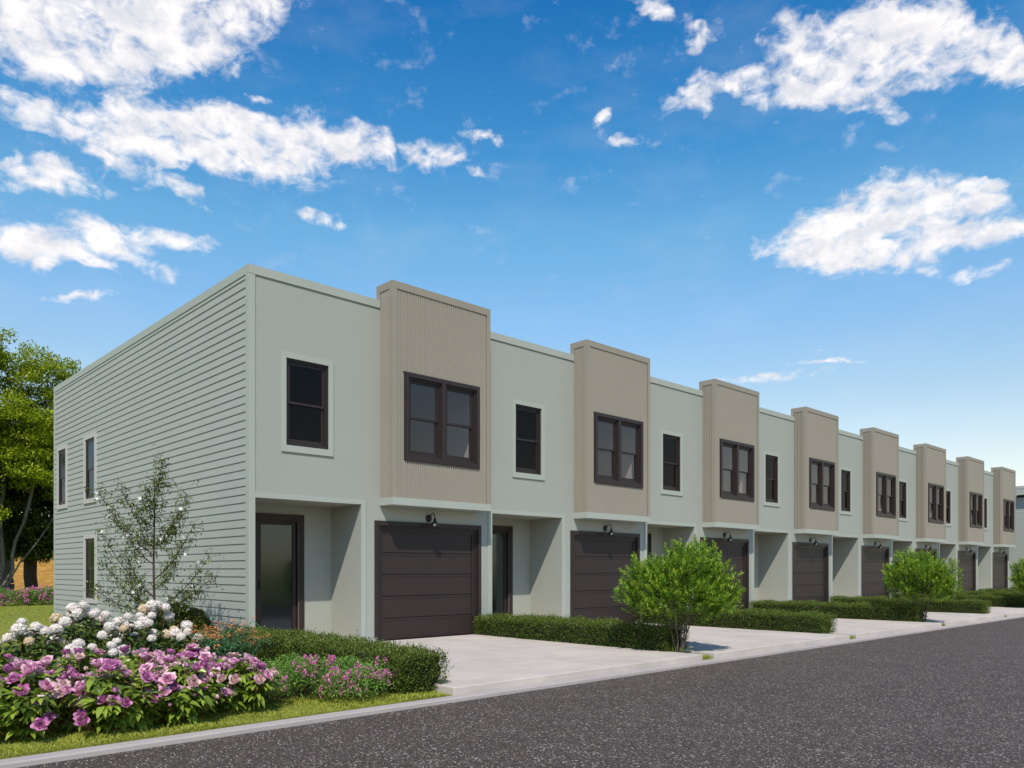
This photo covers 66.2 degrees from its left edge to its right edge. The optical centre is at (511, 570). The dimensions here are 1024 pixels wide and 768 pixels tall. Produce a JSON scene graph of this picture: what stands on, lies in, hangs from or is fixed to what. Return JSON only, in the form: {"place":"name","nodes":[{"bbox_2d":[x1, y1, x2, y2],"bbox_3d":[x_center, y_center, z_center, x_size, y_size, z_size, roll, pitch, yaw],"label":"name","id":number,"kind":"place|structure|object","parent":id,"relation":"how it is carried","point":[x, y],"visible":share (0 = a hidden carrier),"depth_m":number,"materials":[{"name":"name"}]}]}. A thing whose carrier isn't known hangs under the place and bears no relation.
{"place":"outdoors","nodes":[
{"label":"outdoors","id":0,"kind":"place"},
{"bbox_2d":[10,552,53,591],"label":"golden hillside","id":1,"kind":"structure","parent":0,"point":[45,574],"depth_m":58.24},
{"bbox_2d":[67,611,121,657],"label":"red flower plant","id":2,"kind":"object","parent":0,"point":[95,630],"visible":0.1,"depth_m":12.62,"materials":[{"name":"green plant"}]},
{"bbox_2d":[0,601,855,759],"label":"lawn","id":3,"kind":"structure","parent":0,"point":[140,661],"depth_m":8.11,"materials":[{"name":"green plant"}]},
{"bbox_2d":[0,586,19,605],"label":"flowering shrub","id":4,"kind":"object","parent":3,"relation":"on","point":[7,594],"visible":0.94,"depth_m":31.40,"materials":[{"name":"green plant"}]},
{"bbox_2d":[0,654,34,689],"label":"peony bush","id":5,"kind":"object","parent":3,"relation":"on","point":[5,658],"visible":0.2,"depth_m":7.34,"materials":[{"name":"purple plant"}]},
{"bbox_2d":[0,419,47,593],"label":"tall tree","id":6,"kind":"object","parent":3,"relation":"on","point":[7,569],"visible":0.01,"depth_m":43.07,"materials":[{"name":"green plant"}]},
{"bbox_2d":[0,585,51,606],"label":"flowering shrub","id":7,"kind":"object","parent":3,"relation":"on","point":[28,594],"visible":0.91,"depth_m":31.85,"materials":[{"name":"green plant"}]},
{"bbox_2d":[0,408,53,591],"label":"tall tree","id":8,"kind":"object","parent":3,"relation":"on","point":[39,518],"visible":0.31,"depth_m":39.02,"materials":[{"name":"green plant"}]},
{"bbox_2d":[0,618,67,666],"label":"hydrangea","id":9,"kind":"object","parent":3,"relation":"on","point":[33,632],"visible":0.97,"depth_m":9.59,"materials":[{"name":"white plant"}]},
{"bbox_2d":[0,327,81,589],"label":"tall tree","id":10,"kind":"object","parent":3,"relation":"on","point":[20,404],"visible":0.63,"depth_m":37.47,"materials":[{"name":"green plant"}]},
{"bbox_2d":[30,585,53,604],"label":"flowering shrub","id":11,"kind":"object","parent":3,"relation":"on","point":[49,592],"visible":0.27,"depth_m":32.77,"materials":[{"name":"green plant"}]},
{"bbox_2d":[0,658,89,742],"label":"peony bush","id":12,"kind":"object","parent":3,"relation":"on","point":[26,700],"visible":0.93,"depth_m":6.61,"materials":[{"name":"green plant"}]},
{"bbox_2d":[40,600,110,657],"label":"hydrangea","id":13,"kind":"object","parent":3,"relation":"on","point":[75,613],"visible":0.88,"depth_m":10.61,"materials":[{"name":"white plant"}]},
{"bbox_2d":[19,647,133,718],"bbox_3d":[-4.242,1.108,7.689,1.156,0.707,1.199,0,0,-43],"label":"peony bush","id":14,"kind":"object","parent":3,"relation":"on","point":[67,660],"visible":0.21,"depth_m":7.60,"materials":[{"name":"pink plant"}]},
{"bbox_2d":[64,638,130,664],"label":"hydrangea","id":15,"kind":"object","parent":3,"relation":"on","point":[113,652],"visible":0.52,"depth_m":9.32,"materials":[{"name":"white plant"}]},
{"bbox_2d":[47,658,176,733],"bbox_3d":[-3.651,1.126,7.119,1.119,0.680,1.094,0,0,-43],"label":"peony bush","id":16,"kind":"object","parent":3,"relation":"on","point":[106,702],"visible":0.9,"depth_m":6.87,"materials":[{"name":"green plant"}]},
{"bbox_2d":[97,612,175,663],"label":"hydrangea","id":17,"kind":"object","parent":3,"relation":"on","point":[118,634],"visible":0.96,"depth_m":10.39,"materials":[{"name":"white plant"}]},
{"bbox_2d":[88,645,189,684],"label":"peony bush","id":18,"kind":"object","parent":3,"relation":"on","point":[144,654],"visible":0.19,"depth_m":8.11,"materials":[{"name":"pink plant"}]},
{"bbox_2d":[128,599,178,656],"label":"hydrangea","id":19,"kind":"object","parent":3,"relation":"on","point":[150,607],"visible":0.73,"depth_m":11.32,"materials":[{"name":"white plant"}]},
{"bbox_2d":[84,444,224,617],"bbox_3d":[-5.817,-0.264,12.704,2.320,3.419,1.110,0,0,1],"label":"flowering tree","id":20,"kind":"object","parent":3,"relation":"on","point":[164,541],"visible":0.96,"depth_m":12.74,"materials":[{"name":"green plant"}]},
{"bbox_2d":[131,603,216,660],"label":"round bush","id":21,"kind":"object","parent":3,"relation":"on","point":[192,615],"visible":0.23,"depth_m":12.96,"materials":[{"name":"green plant"}]},
{"bbox_2d":[124,654,236,726],"bbox_3d":[-3.227,1.151,7.510,1.171,0.664,1.110,0,0,-43],"label":"peony bush","id":22,"kind":"object","parent":3,"relation":"on","point":[185,691],"visible":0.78,"depth_m":7.29,"materials":[{"name":"green plant"}]},
{"bbox_2d":[159,620,204,660],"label":"hydrangea","id":23,"kind":"object","parent":3,"relation":"on","point":[174,634],"visible":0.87,"depth_m":10.66,"materials":[{"name":"white plant"}]},
{"bbox_2d":[150,643,244,667],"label":"peony bush","id":24,"kind":"object","parent":3,"relation":"on","point":[191,651],"visible":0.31,"depth_m":8.57,"materials":[{"name":"pink plant"}]},
{"bbox_2d":[179,616,271,663],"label":"orange flower plant","id":25,"kind":"object","parent":3,"relation":"on","point":[218,646],"visible":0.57,"depth_m":10.62,"materials":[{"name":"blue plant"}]},
{"bbox_2d":[189,652,279,713],"bbox_3d":[-2.924,1.204,8.055,1.083,0.688,1.108,0,0,-43],"label":"peony bush","id":26,"kind":"object","parent":3,"relation":"on","point":[239,679],"visible":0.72,"depth_m":7.88,"materials":[{"name":"green plant"}]},
{"bbox_2d":[54,263,492,642],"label":"townhouse","id":27,"kind":"structure","parent":3,"relation":"on","point":[329,448],"depth_m":15.13,"materials":[{"name":"grey paint"}]},
{"bbox_2d":[56,444,67,509],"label":"window","id":28,"kind":"structure","parent":27,"relation":"in","point":[62,504],"depth_m":21.66,"materials":[{"name":"white metal"}]},
{"bbox_2d":[83,432,96,503],"bbox_3d":[-10.559,-2.536,19.681,0.081,1.717,1.040,0,0,-43],"label":"window","id":29,"kind":"structure","parent":27,"relation":"in","point":[90,438],"depth_m":19.89,"materials":[{"name":"white metal"}]},
{"bbox_2d":[83,534,96,603],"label":"window","id":30,"kind":"structure","parent":27,"relation":"in","point":[90,538],"depth_m":19.91,"materials":[{"name":"white metal"}]},
{"bbox_2d":[255,513,303,631],"bbox_3d":[-4.405,0.105,14.743,1.050,2.310,0.115,0,0,-43],"label":"door frame","id":31,"kind":"structure","parent":27,"relation":"in","point":[296,521],"depth_m":14.99,"materials":[{"name":"brown metal"}]},
{"bbox_2d":[281,351,333,456],"bbox_3d":[-3.667,-2.929,13.995,1.020,1.732,0.156,0,0,-43],"label":"window","id":32,"kind":"structure","parent":27,"relation":"in","point":[307,386],"depth_m":14.01,"materials":[{"name":"brown metal"}]},
{"bbox_2d":[374,520,480,640],"bbox_3d":[-1.676,0.209,15.877,2.680,2.307,0.146,0,0,-43],"label":"garage door","id":33,"kind":"structure","parent":27,"relation":"in","point":[412,599],"depth_m":15.83,"materials":[{"name":"brown metal"}]},
{"bbox_2d":[426,513,439,526],"bbox_3d":[-1.574,-1.006,15.697,0.208,0.276,0.309,0,0,-43],"label":"wall lamp","id":34,"kind":"object","parent":27,"relation":"attached to","point":[434,523],"visible":1,"depth_m":15.70,"materials":[{"name":"black metal"}]},
{"bbox_2d":[404,371,479,468],"bbox_3d":[-1.394,-2.930,15.588,1.870,1.680,0.158,0,0,-43],"label":"window","id":35,"kind":"structure","parent":27,"relation":"in","point":[441,386],"depth_m":15.52,"materials":[{"name":"brown metal"}]},
{"bbox_2d":[242,652,342,702],"bbox_3d":[-2.648,1.190,8.895,1.575,0.518,1.622,0,0,-43],"label":"flowering shrub","id":36,"kind":"object","parent":3,"relation":"on","point":[307,672],"visible":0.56,"depth_m":8.76,"materials":[{"name":"green plant"}]},
{"bbox_2d":[222,625,453,695],"bbox_3d":[-2.681,1.145,10.937,0.918,0.707,5.047,0,0,-43],"label":"hedge","id":37,"kind":"object","parent":3,"relation":"on","point":[419,669],"visible":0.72,"depth_m":9.77,"materials":[{"name":"green plant"}]},
{"bbox_2d":[314,655,412,698],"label":"flowering shrub","id":38,"kind":"object","parent":3,"relation":"on","point":[357,678],"visible":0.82,"depth_m":8.70,"materials":[{"name":"green plant"}]},
{"bbox_2d":[488,332,650,622],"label":"townhouse","id":39,"kind":"structure","parent":3,"relation":"on","point":[570,455],"depth_m":18.78,"materials":[{"name":"grey paint"}]},
{"bbox_2d":[492,525,512,614],"bbox_3d":[-0.400,0.105,18.543,1.050,2.310,0.115,0,0,-43],"label":"entry door","id":40,"kind":"structure","parent":39,"relation":"in","point":[507,531],"depth_m":18.80,"materials":[{"name":"brown metal"}]},
{"bbox_2d":[512,399,544,480],"bbox_3d":[0.337,-2.929,17.794,1.020,1.732,0.156,0,0,-43],"label":"window","id":41,"kind":"structure","parent":39,"relation":"in","point":[528,422],"depth_m":17.84,"materials":[{"name":"brown metal"}]},
{"bbox_2d":[570,530,639,622],"bbox_3d":[2.328,0.209,19.677,2.680,2.307,0.146,0,0,-43],"label":"garage door","id":42,"kind":"structure","parent":39,"relation":"in","point":[596,558],"depth_m":19.55,"materials":[{"name":"brown metal"}]},
{"bbox_2d":[603,524,614,534],"bbox_3d":[2.431,-1.006,19.496,0.208,0.276,0.309,0,0,-43],"label":"wall lamp","id":43,"kind":"object","parent":39,"relation":"attached to","point":[611,532],"visible":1,"depth_m":19.44,"materials":[{"name":"black metal"}]},
{"bbox_2d":[594,412,642,487],"bbox_3d":[2.610,-2.930,19.387,1.870,1.680,0.158,0,0,-43],"label":"window","id":44,"kind":"structure","parent":39,"relation":"in","point":[617,422],"depth_m":19.32,"materials":[{"name":"brown metal"}]},
{"bbox_2d":[472,611,690,651],"bbox_3d":[1.118,1.145,15.024,0.918,0.707,5.047,0,0,-43],"label":"hedge","id":45,"kind":"object","parent":3,"relation":"on","point":[617,632],"visible":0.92,"depth_m":14.45,"materials":[{"name":"green plant"}]},
{"bbox_2d":[610,534,745,652],"bbox_3d":[2.833,0.432,13.200,1.881,2.093,1.885,0,0,-43],"label":"tree","id":46,"kind":"object","parent":3,"relation":"on","point":[700,574],"visible":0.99,"depth_m":12.89,"materials":[{"name":"green plant"}]},
{"bbox_2d":[644,376,759,610],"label":"townhouse","id":47,"kind":"structure","parent":3,"relation":"on","point":[704,460],"depth_m":22.50,"materials":[{"name":"grey paint"}]},
{"bbox_2d":[647,533,650,564],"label":"entry door","id":48,"kind":"structure","parent":47,"relation":"in","point":[648,535],"depth_m":22.60,"materials":[{"name":"brown metal"}]},
{"bbox_2d":[660,430,682,495],"bbox_3d":[4.341,-2.929,21.594,1.020,1.732,0.156,0,0,-43],"label":"window","id":49,"kind":"structure","parent":47,"relation":"in","point":[671,443],"depth_m":21.65,"materials":[{"name":"brown metal"}]},
{"bbox_2d":[700,537,748,610],"bbox_3d":[6.333,0.209,23.476,2.680,2.307,0.146,0,0,-43],"label":"garage door","id":50,"kind":"structure","parent":47,"relation":"in","point":[737,550],"depth_m":24.03,"materials":[{"name":"brown metal"}]},
{"bbox_2d":[723,532,733,540],"bbox_3d":[6.435,-1.006,23.296,0.208,0.276,0.309,0,0,-43],"label":"wall lamp","id":51,"kind":"object","parent":47,"relation":"attached to","point":[730,538],"visible":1,"depth_m":23.24,"materials":[{"name":"black metal"}]},
{"bbox_2d":[720,439,754,500],"bbox_3d":[6.614,-2.930,23.187,1.870,1.680,0.158,0,0,-43],"label":"window","id":52,"kind":"structure","parent":47,"relation":"in","point":[736,446],"depth_m":23.13,"materials":[{"name":"brown metal"}]},
{"bbox_2d":[639,606,837,633],"bbox_3d":[5.198,1.145,18.744,0.918,0.707,5.047,0,0,-43],"label":"hedge","id":53,"kind":"object","parent":3,"relation":"on","point":[785,620],"visible":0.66,"depth_m":17.85,"materials":[{"name":"green plant"}]},
{"bbox_2d":[752,406,838,602],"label":"townhouse","id":54,"kind":"structure","parent":3,"relation":"on","point":[798,477],"depth_m":26.38,"materials":[{"name":"grey paint"}]},
{"bbox_2d":[764,451,779,506],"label":"window","id":55,"kind":"structure","parent":54,"relation":"in","point":[770,462],"depth_m":25.48,"materials":[{"name":"brown metal"}]},
{"bbox_2d":[792,542,828,602],"bbox_3d":[10.337,0.209,27.276,2.680,2.307,0.146,0,0,-43],"label":"garage door","id":56,"kind":"structure","parent":54,"relation":"in","point":[810,562],"depth_m":27.35,"materials":[{"name":"brown metal"}]},
{"bbox_2d":[809,537,818,544],"bbox_3d":[10.439,-1.006,27.095,0.208,0.276,0.309,0,0,-43],"label":"wall lamp","id":57,"kind":"object","parent":54,"relation":"attached to","point":[815,542],"visible":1,"depth_m":27.05,"materials":[{"name":"black metal"}]},
{"bbox_2d":[809,457,834,510],"bbox_3d":[10.619,-2.930,26.986,1.870,1.680,0.158,0,0,-43],"label":"window","id":58,"kind":"structure","parent":54,"relation":"in","point":[820,464],"depth_m":26.92,"materials":[{"name":"brown metal"}]},
{"bbox_2d":[749,599,927,621],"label":"hedge","id":59,"kind":"object","parent":3,"relation":"on","point":[888,611],"visible":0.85,"depth_m":21.83,"materials":[{"name":"green plant"}]},
{"bbox_2d":[831,427,898,597],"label":"townhouse","id":60,"kind":"structure","parent":3,"relation":"on","point":[868,487],"depth_m":30.18,"materials":[{"name":"grey paint"}]},
{"bbox_2d":[840,467,851,514],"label":"window","id":61,"kind":"structure","parent":60,"relation":"in","point":[845,476],"depth_m":29.30,"materials":[{"name":"black glass"}]},
{"bbox_2d":[861,545,889,597],"bbox_3d":[14.341,0.209,31.075,2.680,2.307,0.146,0,0,-43],"label":"garage door","id":62,"kind":"structure","parent":60,"relation":"in","point":[872,557],"depth_m":31.05,"materials":[{"name":"brown metal"}]},
{"bbox_2d":[876,472,895,517],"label":"window","id":63,"kind":"structure","parent":60,"relation":"in","point":[884,476],"depth_m":30.72,"materials":[{"name":"brown metal"}]},
{"bbox_2d":[829,594,991,613],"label":"hedge","id":64,"kind":"object","parent":3,"relation":"on","point":[974,606],"visible":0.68,"depth_m":25.39,"materials":[{"name":"green plant"}]},
{"bbox_2d":[891,443,945,596],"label":"townhouse","id":65,"kind":"structure","parent":3,"relation":"on","point":[922,495],"depth_m":33.90,"materials":[{"name":"brown paint"}]},
{"bbox_2d":[899,479,907,520],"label":"window","id":66,"kind":"structure","parent":65,"relation":"in","point":[903,484],"depth_m":33.20,"materials":[{"name":"black glass"}]},
{"bbox_2d":[915,548,936,593],"bbox_3d":[18.346,0.209,34.874,2.680,2.307,0.146,0,0,-43],"label":"garage door","id":67,"kind":"structure","parent":65,"relation":"in","point":[917,549],"depth_m":34.95,"materials":[{"name":"brown metal"}]},
{"bbox_2d":[928,483,943,522],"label":"window","id":68,"kind":"structure","parent":65,"relation":"in","point":[934,487],"depth_m":34.52,"materials":[{"name":"brown metal"}]},
{"bbox_2d":[881,547,964,621],"bbox_3d":[10.753,0.412,20.713,1.938,2.134,1.941,0,0,16],"label":"tree","id":69,"kind":"object","parent":3,"relation":"on","point":[922,573],"visible":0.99,"depth_m":20.48,"materials":[{"name":"green plant"}]},
{"bbox_2d":[890,592,1023,607],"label":"hedge","id":70,"kind":"object","parent":3,"relation":"on","point":[1004,600],"visible":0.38,"depth_m":29.04,"materials":[{"name":"green plant"}]},
{"bbox_2d":[938,456,984,590],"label":"townhouse","id":71,"kind":"structure","parent":3,"relation":"on","point":[964,502],"depth_m":37.77,"materials":[{"name":"brown paint"}]},
{"bbox_2d":[946,489,951,525],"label":"window","id":72,"kind":"structure","parent":71,"relation":"in","point":[948,491],"depth_m":37.01,"materials":[{"name":"black glass"}]},
{"bbox_2d":[958,550,975,590],"bbox_3d":[22.350,0.209,38.674,2.680,2.307,0.146,0,0,-43],"label":"garage door","id":73,"kind":"structure","parent":71,"relation":"in","point":[967,562],"depth_m":38.90,"materials":[{"name":"brown metal"}]},
{"bbox_2d":[970,492,982,527],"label":"window","id":74,"kind":"structure","parent":71,"relation":"in","point":[974,495],"depth_m":38.37,"materials":[{"name":"brown metal"}]},
{"bbox_2d":[957,589,1023,596],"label":"hedge","id":75,"kind":"object","parent":3,"relation":"on","point":[1000,592],"visible":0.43,"depth_m":33.98,"materials":[{"name":"green plant"}]},
{"bbox_2d":[977,467,1015,592],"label":"townhouse","id":76,"kind":"structure","parent":3,"relation":"on","point":[999,519],"depth_m":41.56,"materials":[{"name":"grey paint"}]},
{"bbox_2d":[984,497,987,529],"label":"window","id":77,"kind":"structure","parent":76,"relation":"in","point":[986,498],"depth_m":40.83,"materials":[{"name":"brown metal"}]},
{"bbox_2d":[993,552,1007,589],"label":"garage door","id":78,"kind":"structure","parent":76,"relation":"in","point":[1000,561],"depth_m":42.69,"materials":[{"name":"brown metal"}]},
{"bbox_2d":[1003,499,1013,531],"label":"window","id":79,"kind":"structure","parent":76,"relation":"in","point":[1008,505],"depth_m":42.16,"materials":[{"name":"brown metal"}]},
{"bbox_2d":[977,587,1021,592],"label":"hedge","id":80,"kind":"object","parent":3,"relation":"on","point":[1006,589],"visible":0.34,"depth_m":38.68,"materials":[{"name":"green plant"}]},
{"bbox_2d":[1007,557,1023,593],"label":"tree","id":81,"kind":"object","parent":3,"relation":"on","point":[1017,580],"visible":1,"depth_m":28.32,"materials":[{"name":"green plant"}]},
{"bbox_2d":[1009,486,1023,588],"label":"townhouse","id":82,"kind":"structure","parent":3,"relation":"on","point":[1016,553],"depth_m":48.15,"materials":[{"name":"grey paint"}]},
{"bbox_2d":[0,0,1023,515],"label":"sky","id":83,"kind":"structure","parent":0,"point":[815,204],"materials":[{"name":"blue"}]},
{"bbox_2d":[18,617,1023,767],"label":"road","id":84,"kind":"structure","parent":0,"point":[949,698],"depth_m":7.65,"materials":[{"name":"grey asphalt"}]},
{"bbox_2d":[0,615,1023,767],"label":"kerb","id":85,"kind":"structure","parent":84,"relation":"on","point":[38,759],"depth_m":8.11,"materials":[{"name":"concrete"}]},
{"bbox_2d":[379,634,701,695],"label":"driveway","id":86,"kind":"structure","parent":0,"point":[479,663],"depth_m":11.94,"materials":[{"name":"concrete"}]},
{"bbox_2d":[635,622,849,658],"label":"driveway","id":87,"kind":"structure","parent":0,"point":[716,642],"depth_m":15.38,"materials":[{"name":"concrete"}]},
{"bbox_2d":[829,618,941,637],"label":"driveway","id":88,"kind":"structure","parent":0,"point":[859,628],"depth_m":18.92,"materials":[{"name":"concrete"}]},
{"bbox_2d":[923,612,1003,625],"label":"driveway","id":89,"kind":"structure","parent":0,"point":[946,618],"depth_m":22.55,"materials":[{"name":"concrete"}]},
{"bbox_2d":[987,607,1023,616],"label":"driveway","id":90,"kind":"structure","parent":0,"point":[1010,611],"depth_m":25.77,"materials":[{"name":"concrete"}]}
]}

